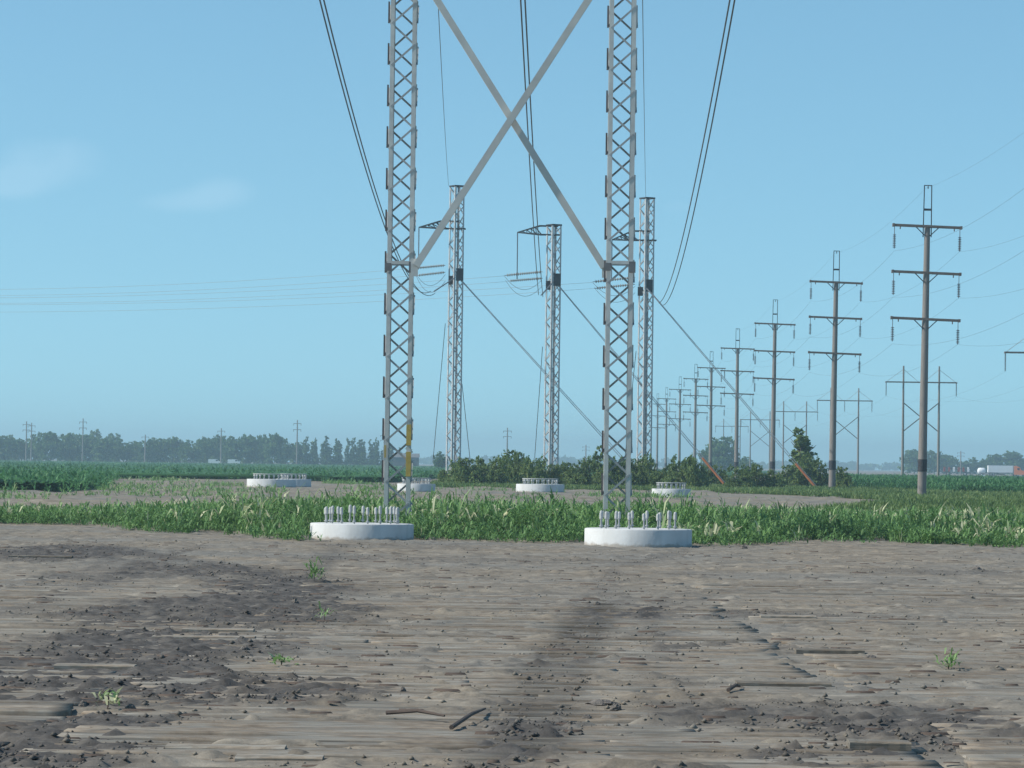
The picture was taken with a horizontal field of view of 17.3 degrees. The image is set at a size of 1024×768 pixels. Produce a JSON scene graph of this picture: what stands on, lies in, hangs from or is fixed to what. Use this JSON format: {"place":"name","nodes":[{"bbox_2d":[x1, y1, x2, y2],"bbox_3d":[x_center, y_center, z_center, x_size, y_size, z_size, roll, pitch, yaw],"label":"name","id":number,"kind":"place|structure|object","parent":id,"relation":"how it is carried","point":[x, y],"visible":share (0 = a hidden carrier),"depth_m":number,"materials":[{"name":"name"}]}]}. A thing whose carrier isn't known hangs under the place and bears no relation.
{"place":"outdoors","nodes":[
{"label":"outdoors","id":0,"kind":"place"},
{"bbox_2d":[0,460,781,491],"bbox_3d":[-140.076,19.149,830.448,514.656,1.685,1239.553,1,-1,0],"label":"corn field","id":1,"kind":"structure","parent":0,"point":[57,475],"depth_m":396.78,"materials":[{"name":"green plant"}]},
{"bbox_2d":[0,459,1023,767],"bbox_3d":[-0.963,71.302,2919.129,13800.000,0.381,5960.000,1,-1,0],"label":"ground","id":2,"kind":"structure","parent":0,"point":[760,563],"depth_m":47.55,"materials":[{"name":"soil"}]},
{"bbox_2d":[0,435,19,459],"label":"broadleaf tree","id":3,"kind":"object","parent":2,"relation":"on","point":[9,445],"visible":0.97,"depth_m":1458.46,"materials":[{"name":"green plant"}]},
{"bbox_2d":[8,437,29,459],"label":"broadleaf tree","id":4,"kind":"object","parent":2,"relation":"on","point":[21,447],"visible":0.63,"depth_m":1474.97,"materials":[{"name":"green plant"}]},
{"bbox_2d":[32,431,62,460],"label":"broadleaf tree","id":5,"kind":"object","parent":2,"relation":"on","point":[45,444],"visible":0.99,"depth_m":1457.77,"materials":[{"name":"green plant"}]},
{"bbox_2d":[51,433,86,460],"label":"broadleaf tree","id":6,"kind":"object","parent":2,"relation":"on","point":[68,447],"visible":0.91,"depth_m":1474.56,"materials":[{"name":"green plant"}]},
{"bbox_2d":[74,434,98,460],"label":"broadleaf tree","id":7,"kind":"object","parent":2,"relation":"on","point":[88,440],"visible":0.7,"depth_m":1492.66,"materials":[{"name":"green plant"}]},
{"bbox_2d":[90,438,116,461],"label":"broadleaf tree","id":8,"kind":"object","parent":2,"relation":"on","point":[104,449],"visible":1,"depth_m":1457.91,"materials":[{"name":"green plant"}]},
{"bbox_2d":[90,687,121,708],"bbox_3d":[-3.559,2.762,29.589,0.283,0.226,0.301,1,-1,-10],"label":"dirt weed","id":9,"kind":"object","parent":2,"relation":"on","point":[114,697],"visible":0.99,"depth_m":29.61,"materials":[{"name":"green plant"}]},
{"bbox_2d":[109,439,135,461],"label":"broadleaf tree","id":10,"kind":"object","parent":2,"relation":"on","point":[124,453],"visible":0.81,"depth_m":1475.82,"materials":[{"name":"green plant"}]},
{"bbox_2d":[133,439,163,461],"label":"broadleaf tree","id":11,"kind":"object","parent":2,"relation":"on","point":[152,452],"visible":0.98,"depth_m":1457.84,"materials":[{"name":"green plant"}]},
{"bbox_2d":[148,438,171,461],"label":"broadleaf tree","id":12,"kind":"object","parent":2,"relation":"on","point":[163,444],"visible":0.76,"depth_m":1475.25,"materials":[{"name":"green plant"}]},
{"bbox_2d":[167,436,184,462],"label":"broadleaf tree","id":13,"kind":"object","parent":2,"relation":"on","point":[176,442],"visible":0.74,"depth_m":1492.97,"materials":[{"name":"green plant"}]},
{"bbox_2d":[176,439,201,462],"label":"broadleaf tree","id":14,"kind":"object","parent":2,"relation":"on","point":[187,451],"visible":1,"depth_m":1457.77,"materials":[{"name":"green plant"}]},
{"bbox_2d":[195,438,216,462],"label":"broadleaf tree","id":15,"kind":"object","parent":2,"relation":"on","point":[205,447],"visible":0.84,"depth_m":1475.10,"materials":[{"name":"green plant"}]},
{"bbox_2d":[211,434,224,462],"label":"broadleaf tree","id":16,"kind":"object","parent":2,"relation":"on","point":[217,440],"visible":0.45,"depth_m":1493.13,"materials":[{"name":"green plant"}]},
{"bbox_2d":[219,435,244,462],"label":"broadleaf tree","id":17,"kind":"object","parent":2,"relation":"on","point":[231,445],"visible":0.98,"depth_m":1457.87,"materials":[{"name":"green plant"}]},
{"bbox_2d":[237,434,260,463],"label":"broadleaf tree","id":18,"kind":"object","parent":2,"relation":"on","point":[250,442],"visible":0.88,"depth_m":1474.61,"materials":[{"name":"green plant"}]},
{"bbox_2d":[252,434,273,463],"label":"broadleaf tree","id":19,"kind":"object","parent":2,"relation":"on","point":[260,446],"visible":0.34,"depth_m":1493.65,"materials":[{"name":"green plant"}]},
{"bbox_2d":[247,473,295,486],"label":"concrete pier","id":20,"kind":"structure","parent":2,"relation":"on","point":[286,481],"depth_m":279.34,"materials":[{"name":"concrete"}]},
{"bbox_2d":[262,433,286,463],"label":"broadleaf tree","id":21,"kind":"object","parent":2,"relation":"on","point":[274,445],"visible":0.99,"depth_m":1458.31,"materials":[{"name":"green plant"}]},
{"bbox_2d":[275,437,293,463],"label":"broadleaf tree","id":22,"kind":"object","parent":2,"relation":"on","point":[288,450],"visible":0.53,"depth_m":1476.53,"materials":[{"name":"green plant"}]},
{"bbox_2d":[281,474,310,486],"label":"concrete pier","id":23,"kind":"structure","parent":2,"relation":"on","point":[300,482],"depth_m":286.35,"materials":[{"name":"concrete"}]},
{"bbox_2d":[288,442,305,463],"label":"broadleaf tree","id":24,"kind":"object","parent":2,"relation":"on","point":[300,453],"visible":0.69,"depth_m":1493.29,"materials":[{"name":"green plant"}]},
{"bbox_2d":[321,436,333,464],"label":"narrow tree","id":25,"kind":"object","parent":2,"relation":"on","point":[327,452],"visible":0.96,"depth_m":1478.37,"materials":[{"name":"green plant"}]},
{"bbox_2d":[332,440,347,464],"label":"narrow tree","id":26,"kind":"object","parent":2,"relation":"on","point":[337,460],"visible":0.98,"depth_m":1478.50,"materials":[{"name":"green plant"}]},
{"bbox_2d":[348,437,358,464],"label":"narrow tree","id":27,"kind":"object","parent":2,"relation":"on","point":[353,456],"visible":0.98,"depth_m":1479.44,"materials":[{"name":"green plant"}]},
{"bbox_2d":[310,505,413,539],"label":"concrete pier","id":28,"kind":"structure","parent":2,"relation":"on","point":[349,530],"depth_m":94.89,"materials":[{"name":"concrete"}]},
{"bbox_2d":[393,453,419,465],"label":"farm shed","id":29,"kind":"structure","parent":2,"relation":"on","point":[399,460],"depth_m":1376.64,"materials":[{"name":"metal"}]},
{"bbox_2d":[397,478,434,491],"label":"concrete pier","id":30,"kind":"structure","parent":2,"relation":"on","point":[425,487],"depth_m":254.87,"materials":[{"name":"concrete"}]},
{"bbox_2d":[433,451,448,467],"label":"broadleaf tree","id":31,"kind":"object","parent":2,"relation":"on","point":[440,461],"visible":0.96,"depth_m":998.96,"materials":[{"name":"green plant"}]},
{"bbox_2d":[448,457,486,483],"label":"bush","id":32,"kind":"object","parent":2,"relation":"on","point":[472,473],"visible":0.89,"depth_m":317.41,"materials":[{"name":"green plant"}]},
{"bbox_2d":[480,453,510,483],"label":"bush","id":33,"kind":"object","parent":2,"relation":"on","point":[494,475],"visible":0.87,"depth_m":317.51,"materials":[{"name":"green plant"}]},
{"bbox_2d":[381,0,637,520],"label":"lattice tower","id":34,"kind":"structure","parent":2,"relation":"on","point":[413,263],"depth_m":103.27,"materials":[{"name":"metal"}]},
{"bbox_2d":[319,0,430,292],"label":"power line","id":35,"kind":"object","parent":34,"relation":"attached to","point":[353,125],"visible":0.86,"depth_m":156.41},
{"bbox_2d":[323,0,434,295],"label":"power line","id":36,"kind":"object","parent":34,"relation":"attached to","point":[356,124],"visible":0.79,"depth_m":154.28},
{"bbox_2d":[520,0,538,294],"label":"power line","id":37,"kind":"object","parent":34,"relation":"attached to","point":[527,125],"visible":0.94,"depth_m":167.18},
{"bbox_2d":[524,0,542,295],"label":"power line","id":38,"kind":"object","parent":34,"relation":"attached to","point":[532,129],"visible":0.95,"depth_m":167.26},
{"bbox_2d":[659,0,730,302],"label":"power line","id":39,"kind":"object","parent":34,"relation":"attached to","point":[704,132],"visible":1,"depth_m":155.93,"materials":[{"name":"metal"}]},
{"bbox_2d":[664,0,734,304],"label":"power line","id":40,"kind":"object","parent":34,"relation":"attached to","point":[709,133],"visible":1,"depth_m":155.57,"materials":[{"name":"metal"}]},
{"bbox_2d":[0,573,1023,767],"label":"timber mat road","id":41,"kind":"structure","parent":2,"relation":"on","point":[649,743],"depth_m":34.70,"materials":[{"name":"wood"}]},
{"bbox_2d":[54,663,136,669],"bbox_3d":[-4.349,3.000,35.192,0.835,0.153,0.264,1,-1,0],"label":"timber plank","id":42,"kind":"object","parent":41,"relation":"on","point":[59,666],"visible":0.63,"depth_m":35.06,"materials":[{"name":"wood"}]},
{"bbox_2d":[152,635,255,638],"bbox_3d":[-3.789,3.163,41.461,1.262,0.139,0.264,1,-1,0],"label":"timber plank","id":43,"kind":"object","parent":41,"relation":"on","point":[203,636],"visible":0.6,"depth_m":41.34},
{"bbox_2d":[182,628,254,632],"bbox_3d":[-3.746,3.193,43.005,0.909,0.153,0.264,1,-1,0],"label":"timber plank","id":44,"kind":"object","parent":41,"relation":"on","point":[214,630],"visible":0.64,"depth_m":42.88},
{"bbox_2d":[165,743,286,749],"bbox_3d":[-2.174,2.813,25.633,0.906,0.133,0.264,1,-1,0],"label":"timber plank","id":45,"kind":"object","parent":41,"relation":"on","point":[211,746],"visible":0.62,"depth_m":25.52,"materials":[{"name":"wood"}]},
{"bbox_2d":[235,753,323,761],"bbox_3d":[-1.713,2.801,24.840,0.643,0.131,0.264,1,-1,0],"label":"timber plank","id":46,"kind":"object","parent":41,"relation":"on","point":[270,757],"visible":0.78,"depth_m":24.72,"materials":[{"name":"wood"}]},
{"bbox_2d":[386,709,444,716],"bbox_3d":[-0.818,2.834,29.064,0.613,0.066,0.085,0,-2,32],"label":"stick","id":47,"kind":"object","parent":41,"relation":"on","point":[401,711],"visible":1,"depth_m":29.10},
{"bbox_2d":[735,680,831,686],"bbox_3d":[2.729,3.068,33.914,0.950,0.148,0.264,1,-1,0],"label":"timber plank","id":48,"kind":"object","parent":41,"relation":"on","point":[787,683],"visible":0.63,"depth_m":33.79,"materials":[{"name":"wood"}]},
{"bbox_2d":[759,615,815,617],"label":"timber plank","id":49,"kind":"object","parent":41,"relation":"on","point":[787,616],"visible":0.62,"depth_m":49.06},
{"bbox_2d":[794,648,864,653],"bbox_3d":[3.767,3.220,39.986,0.811,0.158,0.264,1,-1,0],"label":"timber plank","id":50,"kind":"object","parent":41,"relation":"on","point":[824,651],"visible":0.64,"depth_m":39.86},
{"bbox_2d":[846,739,911,750],"bbox_3d":[2.862,2.871,26.302,0.479,0.184,0.264,1,-1,0],"label":"timber plank","id":51,"kind":"object","parent":41,"relation":"on","point":[868,744],"visible":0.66,"depth_m":26.17,"materials":[{"name":"wood"}]},
{"bbox_2d":[0,475,1023,547],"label":"weed patch","id":52,"kind":"object","parent":2,"relation":"on","point":[539,520],"visible":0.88,"depth_m":103.22,"materials":[{"name":"green plant"}]},
{"bbox_2d":[0,542,1023,767],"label":"wood splinters","id":53,"kind":"object","parent":2,"relation":"on","point":[708,718],"visible":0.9,"depth_m":36.23,"materials":[{"name":"wood"}]},
{"bbox_2d":[505,451,525,483],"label":"bush","id":54,"kind":"object","parent":2,"relation":"on","point":[513,468],"visible":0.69,"depth_m":321.19,"materials":[{"name":"green plant"}]},
{"bbox_2d":[418,185,624,472],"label":"guyed lattice mast","id":55,"kind":"object","parent":2,"relation":"on","point":[458,271],"visible":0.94,"depth_m":345.13,"materials":[{"name":"metal"}]},
{"bbox_2d":[19,451,1023,470],"bbox_3d":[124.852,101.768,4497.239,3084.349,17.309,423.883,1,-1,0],"label":"distant woods","id":56,"kind":"object","parent":2,"relation":"on","point":[852,465],"visible":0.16,"depth_m":4446.31,"materials":[{"name":"green plant"}]},
{"bbox_2d":[510,456,535,483],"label":"bush","id":57,"kind":"object","parent":2,"relation":"on","point":[524,471],"visible":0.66,"depth_m":317.31,"materials":[{"name":"green plant"}]},
{"bbox_2d":[522,455,550,483],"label":"bush","id":58,"kind":"object","parent":2,"relation":"on","point":[539,469],"visible":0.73,"depth_m":315.64,"materials":[{"name":"green plant"}]},
{"bbox_2d":[516,478,563,491],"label":"concrete pier","id":59,"kind":"structure","parent":2,"relation":"on","point":[537,487],"depth_m":266.50,"materials":[{"name":"concrete"}]},
{"bbox_2d":[546,463,564,483],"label":"bush","id":60,"kind":"object","parent":2,"relation":"on","point":[551,472],"visible":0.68,"depth_m":317.66,"materials":[{"name":"green plant"}]},
{"bbox_2d":[559,466,586,484],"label":"bush","id":61,"kind":"object","parent":2,"relation":"on","point":[572,477],"visible":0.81,"depth_m":315.40,"materials":[{"name":"green plant"}]},
{"bbox_2d":[574,454,598,484],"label":"bush","id":62,"kind":"object","parent":2,"relation":"on","point":[585,470],"visible":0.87,"depth_m":317.65,"materials":[{"name":"green plant"}]},
{"bbox_2d":[589,445,603,484],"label":"bush","id":63,"kind":"object","parent":2,"relation":"on","point":[597,456],"visible":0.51,"depth_m":319.79,"materials":[{"name":"green plant"}]},
{"bbox_2d":[591,456,622,484],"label":"bush","id":64,"kind":"object","parent":2,"relation":"on","point":[599,471],"visible":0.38,"depth_m":315.65,"materials":[{"name":"green plant"}]},
{"bbox_2d":[505,224,723,483],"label":"guyed lattice mast","id":65,"kind":"object","parent":2,"relation":"on","point":[553,284],"visible":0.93,"depth_m":345.05,"materials":[{"name":"metal"}]},
{"bbox_2d":[613,460,645,485],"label":"bush","id":66,"kind":"object","parent":2,"relation":"on","point":[636,478],"visible":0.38,"depth_m":315.31,"materials":[{"name":"green plant"}]},
{"bbox_2d":[584,510,691,547],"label":"concrete pier","id":67,"kind":"structure","parent":2,"relation":"on","point":[616,535],"depth_m":91.44,"materials":[{"name":"concrete"}]},
{"bbox_2d":[638,460,664,485],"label":"bush","id":68,"kind":"object","parent":2,"relation":"on","point":[648,469],"visible":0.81,"depth_m":315.56,"materials":[{"name":"green plant"}]},
{"bbox_2d":[648,463,678,486],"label":"bush","id":69,"kind":"object","parent":2,"relation":"on","point":[660,476],"visible":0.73,"depth_m":313.44,"materials":[{"name":"green plant"}]},
{"bbox_2d":[657,387,675,467],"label":"utility pole","id":70,"kind":"object","parent":2,"relation":"on","point":[665,424],"visible":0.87,"depth_m":904.77,"materials":[{"name":"brown wood"}]},
{"bbox_2d":[651,482,690,496],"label":"concrete pier","id":71,"kind":"structure","parent":2,"relation":"on","point":[675,491],"depth_m":238.88,"materials":[{"name":"concrete"}]},
{"bbox_2d":[662,463,683,486],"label":"bush","id":72,"kind":"object","parent":2,"relation":"on","point":[673,473],"visible":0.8,"depth_m":311.37,"materials":[{"name":"green plant"}]},
{"bbox_2d":[669,377,690,467],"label":"utility pole","id":73,"kind":"object","parent":2,"relation":"on","point":[679,433],"visible":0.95,"depth_m":794.82,"materials":[{"name":"brown wood"}]},
{"bbox_2d":[671,454,696,486],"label":"bush","id":74,"kind":"object","parent":2,"relation":"on","point":[683,463],"visible":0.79,"depth_m":311.55,"materials":[{"name":"green plant"}]},
{"bbox_2d":[683,364,707,457],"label":"utility pole","id":75,"kind":"object","parent":2,"relation":"on","point":[695,412],"visible":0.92,"depth_m":695.90,"materials":[{"name":"brown wood"}]},
{"bbox_2d":[682,455,712,487],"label":"bush","id":76,"kind":"object","parent":2,"relation":"on","point":[696,475],"visible":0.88,"depth_m":309.35,"materials":[{"name":"green plant"}]},
{"bbox_2d":[593,197,815,485],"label":"guyed lattice mast","id":77,"kind":"object","parent":2,"relation":"on","point":[648,282],"visible":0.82,"depth_m":345.08,"materials":[{"name":"metal"}]},
{"bbox_2d":[697,351,725,464],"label":"utility pole","id":78,"kind":"object","parent":2,"relation":"on","point":[711,386],"visible":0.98,"depth_m":616.86,"materials":[{"name":"brown wood"}]},
{"bbox_2d":[700,436,740,470],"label":"broadleaf tree","id":79,"kind":"object","parent":2,"relation":"on","point":[721,450],"visible":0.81,"depth_m":1197.77,"materials":[{"name":"green plant"}]},
{"bbox_2d":[430,480,1023,514],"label":"tall grass","id":80,"kind":"structure","parent":2,"relation":"on","point":[894,498],"depth_m":254.09,"materials":[{"name":"plant"}]},
{"bbox_2d":[721,474,746,486],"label":"bush","id":81,"kind":"object","parent":2,"relation":"on","point":[733,481],"visible":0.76,"depth_m":315.45,"materials":[{"name":"green plant"}]},
{"bbox_2d":[720,328,754,477],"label":"utility pole","id":82,"kind":"object","parent":2,"relation":"on","point":[737,351],"visible":0.94,"depth_m":513.92,"materials":[{"name":"brown wood"}]},
{"bbox_2d":[723,464,758,486],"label":"bush","id":83,"kind":"object","parent":2,"relation":"on","point":[744,475],"visible":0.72,"depth_m":319.43,"materials":[{"name":"green plant"}]},
{"bbox_2d":[748,464,767,486],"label":"bush","id":84,"kind":"object","parent":2,"relation":"on","point":[758,473],"visible":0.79,"depth_m":320.95,"materials":[{"name":"green plant"}]},
{"bbox_2d":[741,411,779,470],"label":"frame pylon","id":85,"kind":"object","parent":2,"relation":"on","point":[750,413],"visible":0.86,"depth_m":1102.75,"materials":[{"name":"brown wood"}]},
{"bbox_2d":[753,300,795,475],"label":"utility pole","id":86,"kind":"object","parent":2,"relation":"on","point":[774,327],"visible":0.98,"depth_m":423.92,"materials":[{"name":"brown wood"}]},
{"bbox_2d":[760,469,788,487],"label":"bush","id":87,"kind":"object","parent":2,"relation":"on","point":[774,480],"visible":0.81,"depth_m":321.42,"materials":[{"name":"green plant"}]},
{"bbox_2d":[774,465,801,485],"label":"bush","id":88,"kind":"object","parent":2,"relation":"on","point":[790,469],"visible":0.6,"depth_m":353.47,"materials":[{"name":"green plant"}]},
{"bbox_2d":[776,401,817,469],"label":"frame pylon","id":89,"kind":"object","parent":2,"relation":"on","point":[783,411],"visible":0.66,"depth_m":933.80,"materials":[{"name":"brown wood"}]},
{"bbox_2d":[785,453,815,485],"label":"bush","id":90,"kind":"object","parent":2,"relation":"on","point":[797,475],"visible":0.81,"depth_m":352.80,"materials":[{"name":"green plant"}]},
{"bbox_2d":[788,427,817,472],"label":"leaning shrub tree","id":91,"kind":"object","parent":2,"relation":"on","point":[802,445],"visible":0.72,"depth_m":356.00,"materials":[{"name":"green plant"}]},
{"bbox_2d":[796,455,828,485],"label":"bush","id":92,"kind":"object","parent":2,"relation":"on","point":[815,465],"visible":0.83,"depth_m":353.30,"materials":[{"name":"green plant"}]},
{"bbox_2d":[808,251,862,487],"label":"utility pole","id":93,"kind":"object","parent":2,"relation":"on","point":[832,449],"visible":1,"depth_m":326.93,"materials":[{"name":"brown wood"}]},
{"bbox_2d":[817,388,872,473],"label":"frame pylon","id":94,"kind":"object","parent":2,"relation":"on","point":[858,400],"visible":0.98,"depth_m":771.84,"materials":[{"name":"brown wood"}]},
{"bbox_2d":[835,466,854,487],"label":"bush","id":95,"kind":"object","parent":2,"relation":"on","point":[845,480],"visible":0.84,"depth_m":329.54,"materials":[{"name":"green plant"}]},
{"bbox_2d":[897,449,933,473],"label":"broadleaf tree","id":96,"kind":"object","parent":2,"relation":"on","point":[911,459],"visible":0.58,"depth_m":1696.22,"materials":[{"name":"green plant"}]},
{"bbox_2d":[885,366,956,475],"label":"frame pylon","id":97,"kind":"object","parent":2,"relation":"on","point":[938,447],"visible":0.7,"depth_m":599.89,"materials":[{"name":"brown wood"}]},
{"bbox_2d":[890,185,962,494],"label":"utility pole","id":98,"kind":"object","parent":2,"relation":"on","point":[922,447],"visible":0.98,"depth_m":249.95,"materials":[{"name":"brown wood"}]},
{"bbox_2d":[927,450,947,473],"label":"broadleaf tree","id":99,"kind":"object","parent":2,"relation":"on","point":[931,466],"visible":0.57,"depth_m":1717.27,"materials":[{"name":"green plant"}]},
{"bbox_2d":[933,647,962,668],"bbox_3d":[4.843,3.020,37.014,0.363,0.288,0.434,1,-1,-24],"label":"dirt weed","id":100,"kind":"object","parent":2,"relation":"on","point":[952,658],"visible":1,"depth_m":37.07,"materials":[{"name":"green plant"}]},
{"bbox_2d":[940,455,962,473],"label":"broadleaf tree","id":101,"kind":"object","parent":2,"relation":"on","point":[950,462],"visible":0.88,"depth_m":1717.01,"materials":[{"name":"green plant"}]},
{"bbox_2d":[983,454,1003,474],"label":"broadleaf tree","id":102,"kind":"object","parent":2,"relation":"on","point":[996,459],"visible":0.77,"depth_m":1748.08,"materials":[{"name":"green plant"}]},
{"bbox_2d":[987,465,1023,475],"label":"semi truck","id":103,"kind":"object","parent":2,"relation":"on","point":[1014,470],"visible":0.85,"depth_m":1298.41,"materials":[{"name":"white paint"}]},
{"bbox_2d":[1001,450,1023,474],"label":"broadleaf tree","id":104,"kind":"object","parent":2,"relation":"on","point":[1010,458],"visible":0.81,"depth_m":1745.89,"materials":[{"name":"green plant"}]},
{"bbox_2d":[0,0,1023,470],"label":"sky","id":105,"kind":"structure","parent":0,"point":[157,144],"materials":[{"name":"blue"}]},
{"bbox_2d":[663,472,1023,491],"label":"bean field","id":106,"kind":"structure","parent":0,"point":[948,482],"depth_m":329.37,"materials":[{"name":"green plant"}]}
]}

